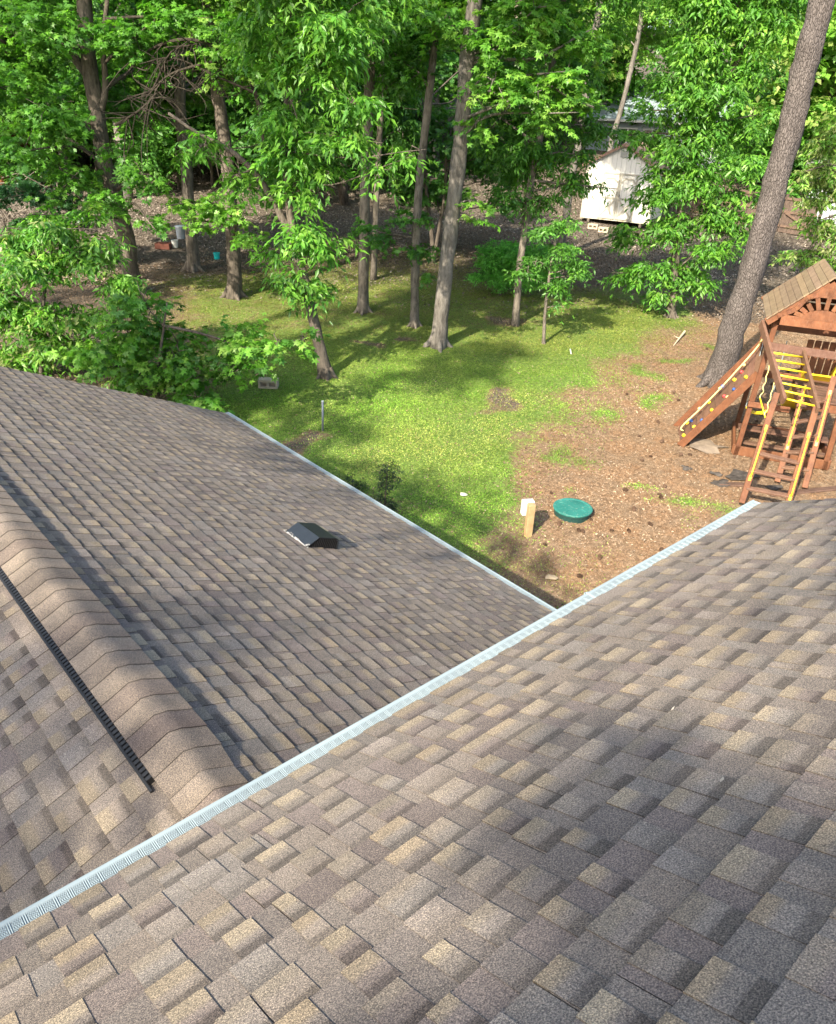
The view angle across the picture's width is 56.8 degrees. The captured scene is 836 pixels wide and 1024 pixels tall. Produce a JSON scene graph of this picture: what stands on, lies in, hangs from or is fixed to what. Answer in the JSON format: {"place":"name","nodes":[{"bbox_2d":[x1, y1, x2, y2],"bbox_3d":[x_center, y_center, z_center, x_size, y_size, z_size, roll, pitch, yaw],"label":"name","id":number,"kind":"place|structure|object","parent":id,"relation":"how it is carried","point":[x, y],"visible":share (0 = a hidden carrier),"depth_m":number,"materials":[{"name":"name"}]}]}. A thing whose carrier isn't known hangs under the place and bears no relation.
{"place":"outdoors","nodes":[
{"label":"outdoors","id":0,"kind":"place"},
{"bbox_2d":[96,251,737,607],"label":"grass","id":1,"kind":"structure","parent":0,"point":[449,363],"depth_m":17.18,"materials":[{"name":"green plant"}]},
{"bbox_2d":[0,8,835,608],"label":"ground","id":2,"kind":"structure","parent":0,"point":[546,534],"depth_m":16.35,"materials":[{"name":"green plant"}]},
{"bbox_2d":[0,118,31,186],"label":"red cabin","id":3,"kind":"object","parent":2,"relation":"on","point":[22,144],"depth_m":33.50,"materials":[{"name":"green"}]},
{"bbox_2d":[2,122,48,183],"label":"understory tree","id":4,"kind":"object","parent":2,"relation":"on","point":[38,172],"visible":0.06,"depth_m":32.84,"materials":[{"name":"green plant"}]},
{"bbox_2d":[0,82,113,189],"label":"understory tree","id":5,"kind":"object","parent":2,"relation":"on","point":[18,134],"visible":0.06,"depth_m":32.39,"materials":[{"name":"green plant"}]},
{"bbox_2d":[3,0,113,186],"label":"background tree","id":6,"kind":"object","parent":2,"relation":"on","point":[57,81],"visible":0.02,"depth_m":31.67,"materials":[{"name":"green plant"}]},
{"bbox_2d":[0,158,138,238],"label":"dogwood sapling","id":7,"kind":"object","parent":2,"relation":"on","point":[27,188],"visible":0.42,"depth_m":21.82,"materials":[{"name":"green plant"}]},
{"bbox_2d":[0,171,138,237],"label":"brush pile","id":8,"kind":"object","parent":2,"relation":"on","point":[5,218],"visible":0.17,"depth_m":26.03,"materials":[{"name":"brown plant"}]},
{"bbox_2d":[0,197,157,395],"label":"hickory sapling","id":9,"kind":"object","parent":2,"relation":"on","point":[21,245],"visible":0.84,"depth_m":15.00,"materials":[{"name":"green plant"}]},
{"bbox_2d":[67,115,123,160],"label":"understory tree","id":10,"kind":"object","parent":2,"relation":"on","point":[86,159],"visible":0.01,"depth_m":38.44,"materials":[{"name":"green plant"}]},
{"bbox_2d":[0,0,213,295],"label":"sweetgum tree","id":11,"kind":"object","parent":2,"relation":"on","point":[27,27],"visible":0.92,"depth_m":18.35,"materials":[{"name":"green plant"}]},
{"bbox_2d":[48,0,171,198],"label":"background tree","id":12,"kind":"object","parent":2,"relation":"on","point":[100,22],"visible":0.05,"depth_m":30.09,"materials":[{"name":"green plant"}]},
{"bbox_2d":[68,95,154,175],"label":"understory tree","id":13,"kind":"object","parent":2,"relation":"on","point":[113,161],"visible":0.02,"depth_m":35.13,"materials":[{"name":"green plant"}]},
{"bbox_2d":[112,0,151,14],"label":"background tree","id":14,"kind":"object","parent":2,"relation":"on","point":[114,9],"visible":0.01,"depth_m":37.04,"materials":[{"name":"green plant"}]},
{"bbox_2d":[154,242,171,249],"bbox_3d":[-8.474,-8.857,25.719,0.480,0.180,0.300,3,29,0],"label":"wooden box","id":15,"kind":"object","parent":2,"relation":"on","point":[164,245],"visible":1,"depth_m":25.61,"materials":[{"name":"red wood"}]},
{"bbox_2d":[112,89,216,194],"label":"understory tree","id":16,"kind":"object","parent":2,"relation":"on","point":[169,127],"visible":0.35,"depth_m":32.52,"materials":[{"name":"green plant"}]},
{"bbox_2d":[71,59,268,177],"bbox_3d":[-10.975,-18.063,34.801,6.814,6.376,8.499,19,33,27],"label":"understory tree","id":17,"kind":"object","parent":2,"relation":"on","point":[166,146],"visible":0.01,"depth_m":34.65,"materials":[{"name":"green plant"}]},
{"bbox_2d":[66,0,279,272],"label":"oak tree","id":18,"kind":"object","parent":2,"relation":"on","point":[192,264],"visible":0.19,"depth_m":22.20,"materials":[{"name":"green plant"}]},
{"bbox_2d":[171,239,177,247],"bbox_3d":[-8.149,-8.992,25.909,0.231,0.240,0.231,-21,36,-37],"label":"bucket","id":19,"kind":"object","parent":2,"relation":"on","point":[174,243],"visible":1,"depth_m":25.85,"materials":[{"name":"white paint"}]},
{"bbox_2d":[175,225,184,238],"bbox_3d":[-8.254,-9.719,26.854,0.344,0.432,0.344,-21,36,-37],"label":"bucket","id":20,"kind":"object","parent":2,"relation":"on","point":[180,232],"visible":0.9,"depth_m":26.76,"materials":[{"name":"white paint"}]},
{"bbox_2d":[44,275,331,414],"bbox_3d":[-4.216,-2.979,14.442,5.376,2.818,2.145,6,29,6],"label":"maple sapling","id":21,"kind":"object","parent":2,"relation":"on","point":[140,335],"visible":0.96,"depth_m":14.34,"materials":[{"name":"green plant"}]},
{"bbox_2d":[115,26,267,190],"bbox_3d":[-9.496,-17.181,33.088,6.481,6.919,6.925,7,29,8],"label":"understory tree","id":22,"kind":"object","parent":2,"relation":"on","point":[231,114],"visible":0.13,"depth_m":33.29,"materials":[{"name":"green plant"}]},
{"bbox_2d":[213,252,219,259],"bbox_3d":[-6.507,-8.284,25.001,0.220,0.200,0.220,-21,36,-37],"label":"bucket","id":23,"kind":"object","parent":2,"relation":"on","point":[216,255],"visible":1,"depth_m":24.94,"materials":[{"name":"teal plastic"}]},
{"bbox_2d":[160,0,288,300],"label":"oak tree","id":24,"kind":"object","parent":2,"relation":"on","point":[233,218],"visible":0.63,"depth_m":18.61,"materials":[{"name":"green plant"}]},
{"bbox_2d":[88,22,269,208],"bbox_3d":[-5.651,-9.226,18.236,4.442,3.954,3.430,10,29,14],"label":"dead limb","id":25,"kind":"object","parent":24,"relation":"attached to","point":[156,85],"visible":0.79,"depth_m":17.73,"materials":[{"name":"brown wood"}]},
{"bbox_2d":[195,85,254,170],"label":"understory tree","id":26,"kind":"object","parent":2,"relation":"on","point":[208,115],"visible":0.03,"depth_m":34.10,"materials":[{"name":"green plant"}]},
{"bbox_2d":[258,377,278,388],"bbox_3d":[-3.130,-2.701,16.184,0.400,0.185,0.200,3,29,0],"label":"concrete block","id":27,"kind":"object","parent":2,"relation":"on","point":[265,383],"depth_m":16.12,"materials":[{"name":"grey concrete"}]},
{"bbox_2d":[218,0,319,31],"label":"background tree","id":28,"kind":"object","parent":2,"relation":"on","point":[267,13],"visible":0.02,"depth_m":35.94,"materials":[{"name":"green plant"}]},
{"bbox_2d":[205,21,334,216],"bbox_3d":[-4.936,-15.613,30.703,7.078,7.556,7.563,-20,36,-36],"label":"understory tree","id":29,"kind":"object","parent":2,"relation":"on","point":[236,132],"visible":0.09,"depth_m":30.40,"materials":[{"name":"green plant"}]},
{"bbox_2d":[227,90,317,174],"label":"understory tree","id":30,"kind":"object","parent":2,"relation":"on","point":[236,108],"visible":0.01,"depth_m":33.89,"materials":[{"name":"green plant"}]},
{"bbox_2d":[163,0,442,381],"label":"leaning tree","id":31,"kind":"object","parent":2,"relation":"on","point":[317,37],"visible":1,"depth_m":13.90,"materials":[{"name":"green plant"}]},
{"bbox_2d":[321,400,323,431],"bbox_3d":[-1.776,-1.743,14.422,0.046,0.700,0.048,-21,36,-37],"label":"metal stake","id":32,"kind":"object","parent":2,"relation":"on","point":[322,403],"visible":0.83,"depth_m":14.37,"materials":[{"name":"silver metal"}]},
{"bbox_2d":[264,6,447,205],"bbox_3d":[-3.400,-22.594,28.112,8.369,22.100,9.220,13,30,18],"label":"background tree","id":33,"kind":"object","parent":2,"relation":"on","point":[343,197],"visible":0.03,"depth_m":32.96,"materials":[{"name":"green plant"}]},
{"bbox_2d":[343,472,368,492],"bbox_3d":[-1.000,-0.416,12.587,0.476,0.493,0.416,-21,36,-37],"label":"gutter shrub","id":34,"kind":"object","parent":2,"relation":"on","point":[354,483],"visible":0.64,"depth_m":12.59,"materials":[{"name":"green plant"}]},
{"bbox_2d":[275,0,448,314],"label":"poplar tree","id":35,"kind":"object","parent":2,"relation":"on","point":[362,307],"visible":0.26,"depth_m":17.99,"materials":[{"name":"green plant"}]},
{"bbox_2d":[277,2,449,280],"bbox_3d":[-1.887,-12.032,23.732,6.432,8.748,5.673,13,30,18],"label":"poplar tree","id":36,"kind":"object","parent":2,"relation":"on","point":[400,112],"visible":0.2,"depth_m":22.12,"materials":[{"name":"green plant"}]},
{"bbox_2d":[373,459,405,511],"bbox_3d":[-0.454,-0.337,12.033,0.498,0.990,0.455,13,30,18],"label":"gutter shrub","id":37,"kind":"object","parent":2,"relation":"on","point":[386,482],"visible":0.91,"depth_m":11.96,"materials":[{"name":"green plant"}]},
{"bbox_2d":[373,124,448,202],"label":"understory tree","id":38,"kind":"object","parent":2,"relation":"on","point":[439,177],"visible":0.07,"depth_m":33.23,"materials":[{"name":"green plant"}]},
{"bbox_2d":[0,366,835,1023],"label":"house","id":39,"kind":"structure","parent":2,"relation":"on","point":[288,736],"depth_m":2.89,"materials":[{"name":"tile"}]},
{"bbox_2d":[0,115,835,327],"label":"leaf litter","id":40,"kind":"object","parent":2,"relation":"on","point":[427,268],"visible":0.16,"depth_m":28.69,"materials":[{"name":"plant"}]},
{"bbox_2d":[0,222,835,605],"bbox_3d":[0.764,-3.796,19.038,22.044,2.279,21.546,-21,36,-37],"label":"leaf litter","id":41,"kind":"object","parent":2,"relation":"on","point":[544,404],"visible":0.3,"depth_m":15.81,"materials":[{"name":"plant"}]},
{"bbox_2d":[347,0,492,328],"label":"gum tree","id":42,"kind":"object","parent":2,"relation":"on","point":[416,253],"visible":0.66,"depth_m":17.77,"materials":[{"name":"green plant"}]},
{"bbox_2d":[320,44,520,262],"bbox_3d":[-0.010,-11.683,25.145,7.015,6.685,4.740,0,29,-4],"label":"twin stem tree","id":43,"kind":"object","parent":2,"relation":"on","point":[432,193],"visible":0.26,"depth_m":24.48,"materials":[{"name":"green plant"}]},
{"bbox_2d":[410,89,448,154],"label":"understory tree","id":44,"kind":"object","parent":2,"relation":"on","point":[445,121],"visible":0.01,"depth_m":42.31,"materials":[{"name":"green plant"}]},
{"bbox_2d":[394,0,493,167],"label":"background tree","id":45,"kind":"object","parent":2,"relation":"on","point":[451,51],"visible":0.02,"depth_m":37.63,"materials":[{"name":"green plant"}]},
{"bbox_2d":[449,91,502,109],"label":"understory tree","id":46,"kind":"object","parent":2,"relation":"on","point":[479,99],"visible":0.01,"depth_m":46.73,"materials":[{"name":"green plant"}]},
{"bbox_2d":[477,0,501,139],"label":"background tree","id":47,"kind":"object","parent":2,"relation":"on","point":[477,89],"depth_m":46.05,"materials":[{"name":"green plant"}]},
{"bbox_2d":[463,231,560,294],"bbox_3d":[2.831,-7.168,22.445,2.651,2.047,1.976,19,32,27],"label":"evergreen shrub","id":48,"kind":"object","parent":2,"relation":"on","point":[502,255],"visible":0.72,"depth_m":22.29,"materials":[{"name":"green plant"}]},
{"bbox_2d":[405,0,623,352],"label":"pale trunk tree","id":49,"kind":"object","parent":2,"relation":"on","point":[540,22],"visible":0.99,"depth_m":15.41,"materials":[{"name":"green plant"}]},
{"bbox_2d":[478,47,574,140],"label":"understory tree","id":50,"kind":"object","parent":2,"relation":"on","point":[551,118],"visible":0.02,"depth_m":45.77,"materials":[{"name":"green plant"}]},
{"bbox_2d":[520,499,535,536],"bbox_3d":[1.660,0.126,11.746,0.180,0.630,0.222,-3,29,-11],"label":"control post","id":51,"kind":"object","parent":2,"relation":"on","point":[528,508],"visible":0.83,"depth_m":11.64,"materials":[{"name":"brown wood"}]},
{"bbox_2d":[450,0,612,171],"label":"white foot tree","id":52,"kind":"object","parent":2,"relation":"on","point":[596,93],"visible":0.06,"depth_m":36.35,"materials":[{"name":"green plant"}]},
{"bbox_2d":[500,208,595,344],"bbox_3d":[3.099,-5.550,18.546,2.256,3.325,1.358,7,29,8],"label":"sapling","id":53,"kind":"object","parent":2,"relation":"on","point":[539,234],"visible":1,"depth_m":18.22,"materials":[{"name":"green plant"}]},
{"bbox_2d":[545,574,557,579],"bbox_3d":[1.895,0.923,10.941,0.183,0.038,0.107,8,29,9],"label":"bark chunk","id":54,"kind":"object","parent":2,"relation":"on","point":[552,577],"visible":1,"depth_m":10.93,"materials":[{"name":"beige wood"}]},
{"bbox_2d":[467,0,664,326],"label":"slim tree","id":55,"kind":"object","parent":2,"relation":"on","point":[530,157],"visible":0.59,"depth_m":18.55,"materials":[{"name":"green plant"}]},
{"bbox_2d":[553,498,592,522],"bbox_3d":[2.470,-0.012,12.380,0.628,0.180,0.628,-21,36,-37],"label":"tank lid","id":56,"kind":"object","parent":2,"relation":"on","point":[572,510],"visible":1,"depth_m":12.25,"materials":[{"name":"teal plastic"}]},
{"bbox_2d":[588,223,598,229],"bbox_3d":[7.109,-11.594,31.367,0.400,0.196,0.200,15,31,20],"label":"concrete block","id":57,"kind":"object","parent":2,"relation":"on","point":[593,225],"depth_m":31.30,"materials":[{"name":"grey concrete"}]},
{"bbox_2d":[557,0,639,143],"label":"background tree","id":58,"kind":"object","parent":2,"relation":"on","point":[615,61],"visible":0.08,"depth_m":43.89,"materials":[{"name":"green plant"}]},
{"bbox_2d":[598,226,608,232],"bbox_3d":[7.426,-11.289,30.916,0.400,0.196,0.200,15,31,20],"label":"concrete block","id":59,"kind":"object","parent":2,"relation":"on","point":[600,228],"depth_m":30.84,"materials":[{"name":"grey concrete"}]},
{"bbox_2d":[554,0,658,257],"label":"slender tree","id":60,"kind":"object","parent":2,"relation":"on","point":[616,28],"visible":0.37,"depth_m":23.84,"materials":[{"name":"green plant"}]},
{"bbox_2d":[580,142,670,227],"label":"shed","id":61,"kind":"structure","parent":2,"relation":"on","point":[617,170],"depth_m":31.37,"materials":[{"name":"white wood"}]},
{"bbox_2d":[597,172,620,218],"bbox_3d":[7.792,-12.919,31.576,0.700,1.760,0.091,15,31,20],"label":"door","id":62,"kind":"structure","parent":61,"relation":"in","point":[608,212],"depth_m":31.58,"materials":[{"name":"white wood"}]},
{"bbox_2d":[614,173,638,220],"bbox_3d":[8.445,-12.750,31.326,0.700,1.760,0.091,15,31,20],"label":"door","id":63,"kind":"structure","parent":61,"relation":"in","point":[626,179],"depth_m":31.34,"materials":[{"name":"white wood"}]},
{"bbox_2d":[611,44,648,78],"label":"background tree","id":64,"kind":"object","parent":2,"relation":"on","point":[627,60],"visible":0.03,"depth_m":49.24,"materials":[{"name":"green plant"}]},
{"bbox_2d":[589,40,678,125],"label":"understory tree","id":65,"kind":"object","parent":2,"relation":"on","point":[636,80],"visible":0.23,"depth_m":44.94,"materials":[{"name":"green plant"}]},
{"bbox_2d":[580,0,697,151],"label":"sunlit tree","id":66,"kind":"object","parent":2,"relation":"on","point":[649,18],"visible":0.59,"depth_m":33.73,"materials":[{"name":"green plant"}]},
{"bbox_2d":[586,87,762,169],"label":"neighbour house","id":67,"kind":"structure","parent":2,"relation":"on","point":[611,119],"depth_m":45.17,"materials":[{"name":"grey"}]},
{"bbox_2d":[616,127,637,146],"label":"window","id":68,"kind":"structure","parent":67,"relation":"in","point":[625,128],"depth_m":45.20,"materials":[{"name":"glass"}]},
{"bbox_2d":[643,128,661,149],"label":"window","id":69,"kind":"structure","parent":67,"relation":"in","point":[644,129],"depth_m":45.01,"materials":[{"name":"glass"}]},
{"bbox_2d":[673,330,685,345],"bbox_3d":[6.641,-4.470,19.803,0.154,0.164,1.082,18,32,26],"label":"fallen branch","id":70,"kind":"object","parent":2,"relation":"on","point":[682,334],"visible":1,"depth_m":19.80,"materials":[{"name":"brown wood"}]},
{"bbox_2d":[645,1,727,80],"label":"background tree","id":71,"kind":"object","parent":2,"relation":"on","point":[667,44],"visible":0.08,"depth_m":45.52,"materials":[{"name":"green plant"}]},
{"bbox_2d":[681,465,692,470],"bbox_3d":[4.805,-0.796,13.866,0.180,0.046,0.165,-5,30,-14],"label":"fabric scrap","id":72,"kind":"object","parent":2,"relation":"on","point":[686,468],"visible":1,"depth_m":13.83,"materials":[{"name":"beige fabric"}]},
{"bbox_2d":[689,438,725,453],"bbox_3d":[5.478,-1.254,14.678,0.642,0.054,0.656,-21,36,-37],"label":"fabric scrap","id":73,"kind":"object","parent":2,"relation":"on","point":[707,446],"visible":0.96,"depth_m":14.63,"materials":[{"name":"beige fabric"}]},
{"bbox_2d":[709,471,722,476],"bbox_3d":[5.289,-0.684,13.720,0.229,0.046,0.142,14,30,19],"label":"fabric scrap","id":74,"kind":"object","parent":2,"relation":"on","point":[719,474],"visible":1,"depth_m":13.68,"materials":[{"name":"beige fabric"}]},
{"bbox_2d":[597,0,835,318],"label":"broad leafy tree","id":75,"kind":"object","parent":2,"relation":"on","point":[694,92],"visible":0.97,"depth_m":19.24,"materials":[{"name":"green plant"}]},
{"bbox_2d":[710,479,729,486],"bbox_3d":[5.263,-0.514,13.445,0.382,0.050,0.270,-4,29,-12],"label":"fabric scrap","id":76,"kind":"object","parent":2,"relation":"on","point":[718,482],"visible":1,"depth_m":13.41,"materials":[{"name":"grey fabric"}]},
{"bbox_2d":[702,84,761,179],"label":"understory tree","id":77,"kind":"object","parent":2,"relation":"on","point":[738,114],"visible":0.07,"depth_m":39.91,"materials":[{"name":"green plant"}]},
{"bbox_2d":[719,482,744,486],"bbox_3d":[5.491,-0.443,13.453,0.571,0.122,0.130,2,29,-1],"label":"landscape timber","id":78,"kind":"object","parent":2,"relation":"on","point":[736,484],"visible":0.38,"depth_m":13.39,"materials":[{"name":"brown wood"}]},
{"bbox_2d":[725,469,760,479],"bbox_3d":[5.718,-0.637,13.656,0.536,0.043,0.457,-21,36,-37],"label":"rock","id":79,"kind":"object","parent":2,"relation":"on","point":[735,474],"visible":0.74,"depth_m":13.66,"materials":[{"name":"grey stone"}]},
{"bbox_2d":[673,259,835,503],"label":"play tower","id":80,"kind":"structure","parent":2,"relation":"on","point":[785,310],"depth_m":13.54,"materials":[{"name":"brown wood"}]},
{"bbox_2d":[759,366,773,417],"bbox_3d":[5.853,-2.035,12.937,0.051,0.834,0.410,3,29,0],"label":"trapeze swing","id":81,"kind":"object","parent":80,"relation":"hanging from","point":[763,392],"visible":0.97,"depth_m":13.00,"materials":[{"name":"yellow plastic"}]},
{"bbox_2d":[746,341,786,414],"bbox_3d":[6.384,-2.474,14.203,0.414,1.420,0.140,12,30,16],"label":"swing seat","id":82,"kind":"object","parent":80,"relation":"hanging from","point":[757,412],"visible":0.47,"depth_m":14.45,"materials":[{"name":"yellow plastic"}]},
{"bbox_2d":[689,184,822,237],"bbox_3d":[14.125,-12.759,32.561,5.423,1.680,0.216,24,35,34],"label":"wood fence","id":83,"kind":"object","parent":2,"relation":"on","point":[749,211],"visible":0.21,"depth_m":32.63,"materials":[{"name":"wood"}]},
{"bbox_2d":[779,197,818,235],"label":"fence gate","id":84,"kind":"structure","parent":83,"relation":"attached to","point":[791,215],"depth_m":31.64,"materials":[{"name":"brown wood"}]},
{"bbox_2d":[717,90,810,186],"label":"understory tree","id":85,"kind":"object","parent":2,"relation":"on","point":[796,168],"depth_m":36.24,"materials":[{"name":"green plant"}]},
{"bbox_2d":[695,0,835,387],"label":"pine tree","id":86,"kind":"object","parent":2,"relation":"on","point":[732,328],"visible":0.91,"depth_m":15.29,"materials":[{"name":"grey plant"}]},
{"bbox_2d":[709,121,832,217],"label":"understory tree","id":87,"kind":"object","parent":2,"relation":"on","point":[767,149],"visible":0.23,"depth_m":33.57,"materials":[{"name":"green plant"}]},
{"bbox_2d":[765,485,782,489],"bbox_3d":[6.170,-0.433,13.383,0.284,0.050,0.185,-11,32,-25],"label":"fabric scrap","id":88,"kind":"object","parent":2,"relation":"on","point":[774,487],"visible":0.98,"depth_m":13.36,"materials":[{"name":"grey fabric"}]},
{"bbox_2d":[730,1,835,197],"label":"background tree","id":89,"kind":"object","parent":2,"relation":"on","point":[822,103],"visible":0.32,"depth_m":31.55,"materials":[{"name":"green plant"}]},
{"bbox_2d":[737,1,832,184],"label":"background tree","id":90,"kind":"object","parent":2,"relation":"on","point":[767,93],"visible":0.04,"depth_m":36.18,"materials":[{"name":"green plant"}]},
{"bbox_2d":[768,114,835,272],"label":"pale leaf tree","id":91,"kind":"object","parent":2,"relation":"on","point":[820,178],"visible":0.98,"depth_m":22.34,"materials":[{"name":"green plant"}]},
{"bbox_2d":[769,486,835,496],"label":"landscape timber","id":92,"kind":"object","parent":2,"relation":"on","point":[817,490],"visible":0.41,"depth_m":13.34,"materials":[{"name":"brown wood"}]},
{"bbox_2d":[806,157,835,223],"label":"white outbuilding","id":93,"kind":"structure","parent":2,"relation":"on","point":[829,213],"depth_m":32.94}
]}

